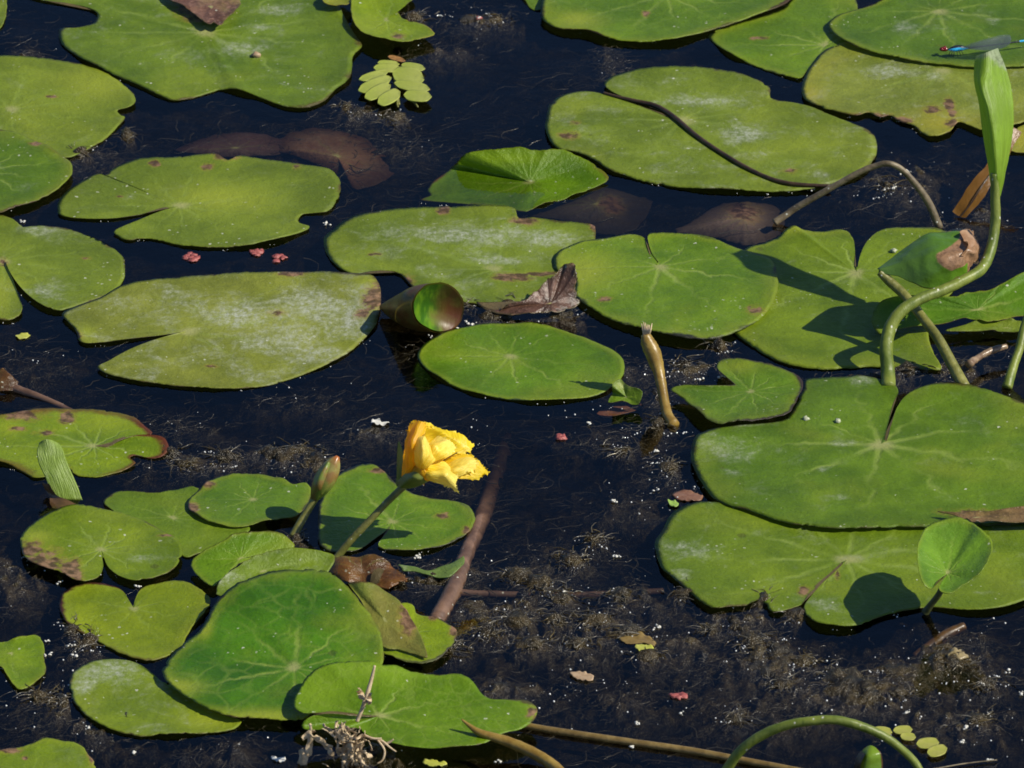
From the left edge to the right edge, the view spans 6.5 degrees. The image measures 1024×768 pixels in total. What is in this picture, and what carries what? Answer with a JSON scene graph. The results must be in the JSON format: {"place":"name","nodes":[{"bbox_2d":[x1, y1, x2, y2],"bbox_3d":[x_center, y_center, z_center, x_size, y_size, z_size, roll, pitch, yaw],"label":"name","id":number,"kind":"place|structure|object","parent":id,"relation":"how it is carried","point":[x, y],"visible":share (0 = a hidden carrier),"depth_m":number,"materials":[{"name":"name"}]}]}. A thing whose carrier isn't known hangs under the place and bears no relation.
{"place":"outdoors","nodes":[
{"label":"outdoors","id":0,"kind":"place"},
{"bbox_2d":[0,0,1023,767],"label":"pond water","id":1,"kind":"structure","parent":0,"point":[534,42],"depth_m":3.96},
{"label":"pond water","id":2,"kind":"structure","parent":0,"visible":0},
{"bbox_2d":[0,0,6,27],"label":"lily pad","id":3,"kind":"object","parent":2,"relation":"on","point":[3,6],"visible":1,"depth_m":4.35,"materials":[{"name":"green plant"}]},
{"bbox_2d":[15,333,29,338],"bbox_3d":[-0.220,-0.022,4.041,0.007,0.001,0.005,0,27,0],"label":"leaf flake","id":4,"kind":"object","parent":2,"relation":"on","point":[23,335],"visible":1,"depth_m":4.04,"materials":[{"name":"yellow plant"}]},
{"bbox_2d":[0,635,45,689],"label":"lily pad","id":5,"kind":"object","parent":2,"relation":"on","point":[22,662],"visible":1,"depth_m":3.77,"materials":[{"name":"green plant"}]},
{"bbox_2d":[0,368,71,408],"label":"dead twig","id":6,"kind":"object","parent":2,"relation":"in","point":[9,382],"visible":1,"depth_m":3.99,"materials":[{"name":"brown wood"}]},
{"bbox_2d":[0,129,72,212],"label":"lily pad","id":7,"kind":"object","parent":2,"relation":"on","point":[31,170],"visible":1,"depth_m":4.19,"materials":[{"name":"green plant"}]},
{"bbox_2d":[0,737,95,767],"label":"lily pad","id":8,"kind":"object","parent":2,"relation":"on","point":[45,752],"visible":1,"depth_m":3.70,"materials":[{"name":"green plant"}]},
{"bbox_2d":[37,439,82,508],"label":"leaf","id":9,"kind":"object","parent":2,"relation":"in","point":[61,488],"visible":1,"depth_m":3.90,"materials":[{"name":"green plant"}]},
{"bbox_2d":[0,215,124,319],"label":"lily pad","id":10,"kind":"object","parent":2,"relation":"on","point":[57,268],"visible":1,"depth_m":4.10,"materials":[{"name":"green plant"}]},
{"bbox_2d":[0,55,135,157],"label":"lily pad","id":11,"kind":"object","parent":2,"relation":"on","point":[59,106],"visible":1,"depth_m":4.26,"materials":[{"name":"green plant"}]},
{"bbox_2d":[0,408,168,477],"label":"lily pad","id":12,"kind":"object","parent":2,"relation":"on","point":[94,443],"visible":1,"depth_m":3.95,"materials":[{"name":"green plant"}]},
{"bbox_2d":[20,504,181,580],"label":"lily pad","id":13,"kind":"object","parent":2,"relation":"on","point":[80,542],"visible":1,"depth_m":3.86,"materials":[{"name":"green plant"}]},
{"bbox_2d":[59,580,210,660],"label":"lily pad","id":14,"kind":"object","parent":2,"relation":"on","point":[156,621],"visible":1,"depth_m":3.81,"materials":[{"name":"green plant"}]},
{"bbox_2d":[69,659,240,736],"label":"lily pad","id":15,"kind":"object","parent":2,"relation":"on","point":[108,693],"visible":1,"depth_m":3.74,"materials":[{"name":"green plant"}]},
{"bbox_2d":[103,486,249,557],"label":"lily pad","id":16,"kind":"object","parent":2,"relation":"on","point":[169,512],"visible":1,"depth_m":3.89,"materials":[{"name":"green plant"}]},
{"bbox_2d":[182,252,200,261],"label":"red water weed","id":17,"kind":"object","parent":2,"relation":"on","point":[192,257],"visible":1,"depth_m":4.11,"materials":[{"name":"plant"}]},
{"bbox_2d":[57,153,340,247],"bbox_3d":[-0.145,-0.085,4.164,0.131,0.002,0.099,0,27,0],"label":"lily pad","id":18,"kind":"object","parent":2,"relation":"on","point":[214,200],"visible":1,"depth_m":4.17,"materials":[{"name":"green plant"}]},
{"bbox_2d":[42,0,361,107],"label":"lily pad","id":19,"kind":"object","parent":2,"relation":"on","point":[307,50],"visible":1,"depth_m":4.32,"materials":[{"name":"green plant"}]},
{"bbox_2d":[170,0,240,24],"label":"dead leaf","id":20,"kind":"object","parent":19,"relation":"on","point":[218,12],"visible":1,"depth_m":4.35,"materials":[{"name":"brown plant"}]},
{"bbox_2d":[251,51,260,57],"bbox_3d":[-0.123,-0.158,4.306,0.005,0.003,0.005,0,27,0],"label":"seed husk","id":21,"kind":"object","parent":19,"relation":"on","point":[255,54],"visible":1,"depth_m":4.30,"materials":[{"name":"beige plant"}]},
{"bbox_2d":[323,0,350,5],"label":"lily pad","id":22,"kind":"object","parent":19,"relation":"on","point":[337,2],"visible":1,"depth_m":4.35,"materials":[{"name":"green plant"}]},
{"bbox_2d":[62,271,380,388],"bbox_3d":[-0.131,-0.025,4.046,0.144,0.002,0.118,0,27,0],"label":"lily pad","id":23,"kind":"object","parent":2,"relation":"on","point":[241,330],"visible":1,"depth_m":4.05,"materials":[{"name":"green plant"}]},
{"bbox_2d":[176,132,282,156],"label":"drowned leaf","id":24,"kind":"object","parent":2,"relation":"in","point":[225,145],"visible":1,"depth_m":4.23,"materials":[{"name":"brown plant"}]},
{"bbox_2d":[191,531,294,586],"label":"lily pad","id":25,"kind":"object","parent":2,"relation":"on","point":[214,565],"visible":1,"depth_m":3.85,"materials":[{"name":"green plant"}]},
{"bbox_2d":[188,473,310,527],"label":"lily pad","id":26,"kind":"object","parent":2,"relation":"on","point":[235,500],"visible":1,"depth_m":3.90,"materials":[{"name":"green plant"}]},
{"bbox_2d":[249,248,263,255],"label":"red water weed","id":27,"kind":"object","parent":2,"relation":"on","point":[256,252],"visible":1,"depth_m":4.12,"materials":[{"name":"plant"}]},
{"bbox_2d":[162,569,383,720],"bbox_3d":[-0.098,0.109,3.767,0.089,0.012,0.107,21,34,35],"label":"lily pad","id":28,"kind":"object","parent":2,"relation":"on","point":[263,646],"visible":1,"depth_m":3.77,"materials":[{"name":"green plant"}]},
{"bbox_2d":[216,548,334,595],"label":"lily pad","id":29,"kind":"object","parent":2,"relation":"on","point":[290,559],"visible":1,"depth_m":3.83,"materials":[{"name":"green plant"}]},
{"bbox_2d":[271,756,285,761],"bbox_3d":[-0.096,0.154,3.696,0.006,0.001,0.004,0,27,0],"label":"leaf flake","id":30,"kind":"object","parent":2,"relation":"on","point":[281,759],"visible":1,"depth_m":3.70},
{"bbox_2d":[271,253,287,262],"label":"red water weed","id":31,"kind":"object","parent":2,"relation":"on","point":[275,256],"visible":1,"depth_m":4.11,"materials":[{"name":"plant"}]},
{"bbox_2d":[289,455,339,535],"bbox_3d":[-0.086,0.049,3.871,0.027,0.033,0.009,-20,33,-34],"label":"flower bud","id":32,"kind":"object","parent":2,"relation":"in","point":[326,477],"visible":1,"depth_m":3.87,"materials":[{"name":"green plant"}]},
{"bbox_2d":[278,127,394,189],"bbox_3d":[-0.081,-0.110,4.227,0.041,0.006,0.069,-24,36,-39],"label":"drowned leaf","id":33,"kind":"object","parent":2,"relation":"in","point":[323,147],"visible":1,"depth_m":4.22,"materials":[{"name":"brown plant"}]},
{"bbox_2d":[297,665,395,767],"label":"withered plant","id":34,"kind":"object","parent":2,"relation":"in","point":[350,747],"visible":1,"depth_m":3.69,"materials":[{"name":"plant"}]},
{"bbox_2d":[371,418,388,425],"bbox_3d":[-0.058,0.016,3.966,0.008,0.002,0.006,0,27,0],"label":"leaf flake","id":35,"kind":"object","parent":2,"relation":"on","point":[377,421],"visible":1,"depth_m":3.96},
{"bbox_2d":[348,581,426,657],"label":"lily pad","id":36,"kind":"object","parent":2,"relation":"on","point":[392,619],"visible":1,"depth_m":3.79,"materials":[{"name":"green plant"}]},
{"bbox_2d":[350,0,434,41],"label":"lily pad","id":37,"kind":"object","parent":2,"relation":"on","point":[380,18],"visible":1,"depth_m":4.34,"materials":[{"name":"green plant"}]},
{"bbox_2d":[358,55,431,107],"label":"floating fern","id":38,"kind":"object","parent":2,"relation":"on","point":[408,77],"visible":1,"depth_m":4.28,"materials":[{"name":"green plant"}]},
{"bbox_2d":[318,463,474,551],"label":"lily pad","id":39,"kind":"object","parent":2,"relation":"on","point":[353,499],"visible":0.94,"depth_m":3.89,"materials":[{"name":"green plant"}]},
{"bbox_2d":[329,554,464,589],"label":"folded leaf","id":40,"kind":"object","parent":2,"relation":"on","point":[380,571],"visible":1,"depth_m":3.84,"materials":[{"name":"brown plant"}]},
{"bbox_2d":[334,420,489,557],"bbox_3d":[-0.043,0.043,3.851,0.068,0.060,0.028,0,27,0],"label":"yellow flower","id":41,"kind":"object","parent":2,"relation":"in","point":[433,453],"visible":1,"depth_m":3.84,"materials":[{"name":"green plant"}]},
{"bbox_2d":[293,660,536,748],"bbox_3d":[-0.040,0.133,3.716,0.101,0.009,0.060,0,27,0],"label":"lily pad","id":42,"kind":"object","parent":2,"relation":"on","point":[408,708],"visible":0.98,"depth_m":3.72,"materials":[{"name":"green plant"}]},
{"bbox_2d":[383,602,456,663],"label":"lily pad","id":43,"kind":"object","parent":2,"relation":"on","point":[438,635],"visible":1,"depth_m":3.78,"materials":[{"name":"green plant"}]},
{"bbox_2d":[379,282,463,332],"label":"rolled leaf","id":44,"kind":"object","parent":2,"relation":"in","point":[437,307],"visible":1,"depth_m":4.04,"materials":[{"name":"green plant"}]},
{"bbox_2d":[422,759,446,766],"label":"leaf flake","id":45,"kind":"object","parent":2,"relation":"on","point":[431,762],"visible":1,"depth_m":3.69,"materials":[{"name":"yellow plant"}]},
{"bbox_2d":[324,205,595,315],"bbox_3d":[-0.024,-0.064,4.104,0.125,0.019,0.118,0,27,0],"label":"lily pad","id":46,"kind":"object","parent":2,"relation":"on","point":[486,255],"visible":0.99,"depth_m":4.12,"materials":[{"name":"green plant"}]},
{"bbox_2d":[429,432,511,621],"bbox_3d":[-0.015,0.060,3.900,0.012,0.025,0.214,4,27,8],"label":"sunken stick","id":47,"kind":"object","parent":2,"relation":"in","point":[452,589],"visible":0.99,"depth_m":3.87,"materials":[{"name":"brown wood"}]},
{"bbox_2d":[5,7,1009,756],"bbox_3d":[0.002,-0.006,4.012,0.543,0.001,0.778,0,27,0],"label":"surface foam","id":48,"kind":"object","parent":2,"relation":"on","point":[631,501],"visible":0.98,"depth_m":3.82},
{"bbox_2d":[0,0,1023,767],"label":"weed strands","id":49,"kind":"object","parent":2,"relation":"in","point":[572,550],"visible":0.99,"depth_m":3.92},
{"bbox_2d":[461,719,563,767],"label":"broken stem","id":50,"kind":"object","parent":2,"relation":"in","point":[538,756],"visible":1,"depth_m":3.69,"materials":[{"name":"plant"}]},
{"bbox_2d":[419,147,608,211],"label":"lily pad","id":51,"kind":"object","parent":2,"relation":"on","point":[519,179],"visible":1,"depth_m":4.19,"materials":[{"name":"green plant"}]},
{"bbox_2d":[418,322,624,400],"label":"lily pad","id":52,"kind":"object","parent":2,"relation":"on","point":[527,361],"visible":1,"depth_m":4.02,"materials":[{"name":"green plant"}]},
{"bbox_2d":[525,0,541,10],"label":"lily pad","id":53,"kind":"object","parent":2,"relation":"on","point":[534,5],"visible":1,"depth_m":4.36,"materials":[{"name":"green plant"}]},
{"bbox_2d":[555,433,566,440],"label":"red water weed","id":54,"kind":"object","parent":2,"relation":"on","point":[559,436],"visible":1,"depth_m":3.95,"materials":[{"name":"plant"}]},
{"bbox_2d":[461,588,664,598],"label":"sunken twig","id":55,"kind":"object","parent":2,"relation":"in","point":[508,594],"visible":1,"depth_m":3.83,"materials":[{"name":"brown wood"}]},
{"bbox_2d":[570,671,593,680],"bbox_3d":[0.029,0.122,3.759,0.010,0.001,0.008,0,27,0],"label":"leaf flake","id":56,"kind":"object","parent":2,"relation":"on","point":[580,675],"visible":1,"depth_m":3.76,"materials":[{"name":"beige plant"}]},
{"bbox_2d":[527,179,652,235],"bbox_3d":[0.044,-0.083,4.176,0.048,0.005,0.062,23,35,38],"label":"drowned leaf","id":57,"kind":"object","parent":2,"relation":"in","point":[626,205],"visible":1,"depth_m":4.17,"materials":[{"name":"brown plant"}]},
{"bbox_2d":[597,403,640,416],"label":"drowned leaf","id":58,"kind":"object","parent":2,"relation":"in","point":[613,411],"visible":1,"depth_m":3.98,"materials":[{"name":"brown plant"}]},
{"bbox_2d":[608,379,641,404],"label":"lily pad","id":59,"kind":"object","parent":2,"relation":"on","point":[622,390],"visible":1,"depth_m":3.98,"materials":[{"name":"green plant"}]},
{"bbox_2d":[618,631,655,645],"bbox_3d":[0.053,0.107,3.788,0.016,0.001,0.011,0,27,0],"label":"leaf flake","id":60,"kind":"object","parent":2,"relation":"on","point":[641,637],"visible":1,"depth_m":3.79,"materials":[{"name":"brown plant"}]},
{"bbox_2d":[635,644,653,650],"bbox_3d":[0.056,0.111,3.779,0.008,0.002,0.008,0,27,0],"label":"leaf flake","id":61,"kind":"object","parent":2,"relation":"on","point":[639,647],"visible":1,"depth_m":3.78,"materials":[{"name":"yellow plant"}]},
{"bbox_2d":[641,322,678,429],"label":"dead reed","id":62,"kind":"object","parent":2,"relation":"in","point":[651,350],"visible":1,"depth_m":3.98,"materials":[{"name":"brown plant"}]},
{"bbox_2d":[522,723,799,767],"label":"reed stalk","id":63,"kind":"object","parent":2,"relation":"on","point":[645,744],"visible":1,"depth_m":3.70,"materials":[{"name":"plant"}]},
{"bbox_2d":[541,0,789,41],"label":"lily pad","id":64,"kind":"object","parent":2,"relation":"on","point":[640,20],"visible":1,"depth_m":4.34,"materials":[{"name":"green plant"}]},
{"bbox_2d":[554,232,777,338],"bbox_3d":[0.070,-0.045,4.082,0.102,0.002,0.109,0,27,0],"label":"lily pad","id":65,"kind":"object","parent":2,"relation":"on","point":[693,286],"visible":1,"depth_m":4.09,"materials":[{"name":"green plant"}]},
{"bbox_2d":[668,499,678,506],"bbox_3d":[0.070,0.051,3.896,0.005,0.001,0.006,0,27,0],"label":"leaf flake","id":66,"kind":"object","parent":2,"relation":"on","point":[673,503],"visible":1,"depth_m":3.90,"materials":[{"name":"green plant"}]},
{"bbox_2d":[668,692,687,699],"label":"red water weed","id":67,"kind":"object","parent":2,"relation":"on","point":[680,695],"visible":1,"depth_m":3.74,"materials":[{"name":"red plant"}]},
{"bbox_2d":[672,490,702,500],"bbox_3d":[0.076,0.048,3.904,0.014,0.001,0.010,0,27,0],"label":"leaf flake","id":68,"kind":"object","parent":2,"relation":"on","point":[686,495],"visible":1,"depth_m":3.90,"materials":[{"name":"brown plant"}]},
{"bbox_2d":[545,66,876,191],"bbox_3d":[0.092,-0.117,4.227,0.122,0.002,0.158,-23,35,-37],"label":"lily pad","id":69,"kind":"object","parent":2,"relation":"on","point":[746,120],"visible":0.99,"depth_m":4.23,"materials":[{"name":"green plant"}]},
{"bbox_2d":[603,92,830,186],"bbox_3d":[0.093,-0.114,4.220,0.017,0.003,0.147,-22,34,-37],"label":"fallen stalk","id":70,"kind":"object","parent":69,"relation":"on","point":[685,126],"visible":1,"depth_m":4.21,"materials":[{"name":"plant"}]},
{"bbox_2d":[674,196,784,245],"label":"drowned leaf","id":71,"kind":"object","parent":2,"relation":"in","point":[747,214],"visible":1,"depth_m":4.15,"materials":[{"name":"brown plant"}]},
{"bbox_2d":[671,358,802,423],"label":"lily pad","id":72,"kind":"object","parent":2,"relation":"on","point":[758,390],"visible":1,"depth_m":3.98,"materials":[{"name":"green plant"}]},
{"bbox_2d":[709,0,857,78],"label":"lily pad","id":73,"kind":"object","parent":2,"relation":"on","point":[793,38],"visible":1,"depth_m":4.33,"materials":[{"name":"green plant"}]},
{"bbox_2d":[722,715,922,767],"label":"looping stem","id":74,"kind":"object","parent":2,"relation":"in","point":[740,750],"visible":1,"depth_m":3.67,"materials":[{"name":"green plant"}]},
{"bbox_2d":[655,501,1023,625],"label":"lily pad","id":75,"kind":"object","parent":2,"relation":"on","point":[719,555],"visible":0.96,"depth_m":3.84,"materials":[{"name":"green plant"}]},
{"bbox_2d":[734,226,956,369],"bbox_3d":[0.151,-0.040,4.074,0.110,0.003,0.145,0,27,0],"label":"lily pad","id":76,"kind":"object","parent":2,"relation":"on","point":[830,296],"visible":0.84,"depth_m":4.07,"materials":[{"name":"green plant"}]},
{"bbox_2d":[691,374,1023,528],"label":"lily pad","id":77,"kind":"object","parent":2,"relation":"on","point":[928,454],"visible":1,"depth_m":3.93,"materials":[{"name":"green plant"}]},
{"bbox_2d":[938,506,1023,522],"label":"dead leaf","id":78,"kind":"object","parent":77,"relation":"on","point":[1012,515],"visible":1,"depth_m":3.88,"materials":[{"name":"brown plant"}]},
{"bbox_2d":[772,160,942,228],"bbox_3d":[0.159,-0.087,4.137,0.079,0.033,0.010,0,27,0],"label":"arching stalk","id":79,"kind":"object","parent":2,"relation":"in","point":[920,190],"visible":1,"depth_m":4.14,"materials":[{"name":"brown plant"}]},
{"bbox_2d":[854,745,882,767],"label":"rolled bud leaf","id":80,"kind":"object","parent":2,"relation":"in","point":[869,756],"visible":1,"depth_m":3.69,"materials":[{"name":"green plant"}]},
{"bbox_2d":[876,726,891,734],"bbox_3d":[0.153,0.144,3.717,0.008,0.001,0.008,0,27,0],"label":"floating leaflet","id":81,"kind":"object","parent":2,"relation":"on","point":[886,730],"visible":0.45,"depth_m":3.72,"materials":[{"name":"green plant"}]},
{"bbox_2d":[893,725,912,733],"bbox_3d":[0.162,0.143,3.717,0.008,0.001,0.007,0,27,0],"label":"floating leaflet","id":82,"kind":"object","parent":2,"relation":"on","point":[901,729],"visible":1,"depth_m":3.72,"materials":[{"name":"green plant"}]},
{"bbox_2d":[900,732,915,740],"bbox_3d":[0.164,0.146,3.712,0.007,0.001,0.007,0,27,0],"label":"floating leaflet","id":83,"kind":"object","parent":2,"relation":"on","point":[907,736],"visible":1,"depth_m":3.71,"materials":[{"name":"green plant"}]},
{"bbox_2d":[801,42,1023,135],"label":"lily pad","id":84,"kind":"object","parent":2,"relation":"on","point":[929,99],"visible":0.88,"depth_m":4.27,"materials":[{"name":"green plant"}]},
{"bbox_2d":[828,0,1023,66],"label":"lily pad","id":85,"kind":"object","parent":2,"relation":"on","point":[917,30],"visible":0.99,"depth_m":4.33,"materials":[{"name":"green plant"}]},
{"bbox_2d":[939,40,1023,56],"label":"damselfly","id":86,"kind":"object","parent":85,"relation":"on","point":[957,48],"visible":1,"depth_m":4.30,"materials":[{"name":"blue"}]},
{"bbox_2d":[916,737,938,748],"bbox_3d":[0.172,0.148,3.707,0.010,0.001,0.009,0,27,0],"label":"floating leaflet","id":87,"kind":"object","parent":2,"relation":"on","point":[925,743],"visible":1,"depth_m":3.71,"materials":[{"name":"plant"}]},
{"bbox_2d":[877,228,980,383],"bbox_3d":[0.187,-0.034,4.019,0.047,0.048,0.078,0,27,0],"label":"curled leaf","id":88,"kind":"object","parent":2,"relation":"in","point":[931,260],"visible":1,"depth_m":4.02,"materials":[{"name":"green plant"}]},
{"bbox_2d":[927,744,946,756],"bbox_3d":[0.175,0.151,3.701,0.009,0.001,0.010,0,27,0],"label":"floating leaflet","id":89,"kind":"object","parent":2,"relation":"on","point":[937,750],"visible":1,"depth_m":3.70,"materials":[{"name":"plant"}]},
{"bbox_2d":[910,622,966,656],"bbox_3d":[0.180,0.108,3.792,0.032,0.007,0.006,-24,36,-39],"label":"drowned stick","id":90,"kind":"object","parent":2,"relation":"in","point":[941,636],"visible":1,"depth_m":3.79,"materials":[{"name":"brown wood"}]},
{"bbox_2d":[879,48,1013,385],"bbox_3d":[0.198,-0.072,4.015,0.030,0.119,0.123,13,30,23],"label":"upright leaf","id":91,"kind":"object","parent":2,"relation":"in","point":[992,83],"visible":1,"depth_m":4.03,"materials":[{"name":"green plant"}]},
{"bbox_2d":[871,272,1023,333],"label":"lily pad","id":92,"kind":"object","parent":2,"relation":"on","point":[1004,301],"visible":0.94,"depth_m":4.05,"materials":[{"name":"green plant"}]},
{"bbox_2d":[917,517,992,615],"bbox_3d":[0.187,0.083,3.801,0.032,0.034,0.054,0,27,0],"label":"standing leaf","id":93,"kind":"object","parent":2,"relation":"in","point":[956,552],"visible":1,"depth_m":3.80,"materials":[{"name":"green plant"}]},
{"bbox_2d":[946,647,968,660],"bbox_3d":[0.187,0.114,3.774,0.010,0.006,0.010,0,27,0],"label":"weed lump","id":94,"kind":"object","parent":2,"relation":"on","point":[960,656],"visible":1,"depth_m":3.77,"materials":[{"name":"beige plant"}]},
{"bbox_2d":[937,759,996,767],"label":"fine twig","id":95,"kind":"object","parent":2,"relation":"on","point":[966,763],"visible":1,"depth_m":3.69,"materials":[{"name":"brown wood"}]},
{"bbox_2d":[945,318,1021,332],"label":"lily pad","id":96,"kind":"object","parent":2,"relation":"on","point":[1012,325],"visible":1,"depth_m":4.04,"materials":[{"name":"green plant"}]},
{"bbox_2d":[952,127,1020,217],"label":"dying leaf","id":97,"kind":"object","parent":2,"relation":"in","point":[976,190],"visible":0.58,"depth_m":4.16,"materials":[{"name":"brown plant"}]},
{"bbox_2d":[965,344,1007,368],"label":"wet twig","id":98,"kind":"object","parent":2,"relation":"on","point":[971,362],"visible":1,"depth_m":4.01,"materials":[{"name":"brown wood"}]},
{"bbox_2d":[1002,316,1023,389],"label":"green shoot","id":99,"kind":"object","parent":2,"relation":"in","point":[1009,379],"visible":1,"depth_m":4.00,"materials":[{"name":"green plant"}]},
{"bbox_2d":[1011,125,1023,152],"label":"lily pad","id":100,"kind":"object","parent":2,"relation":"on","point":[1018,146],"visible":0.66,"depth_m":4.22,"materials":[{"name":"green plant"}]}
]}

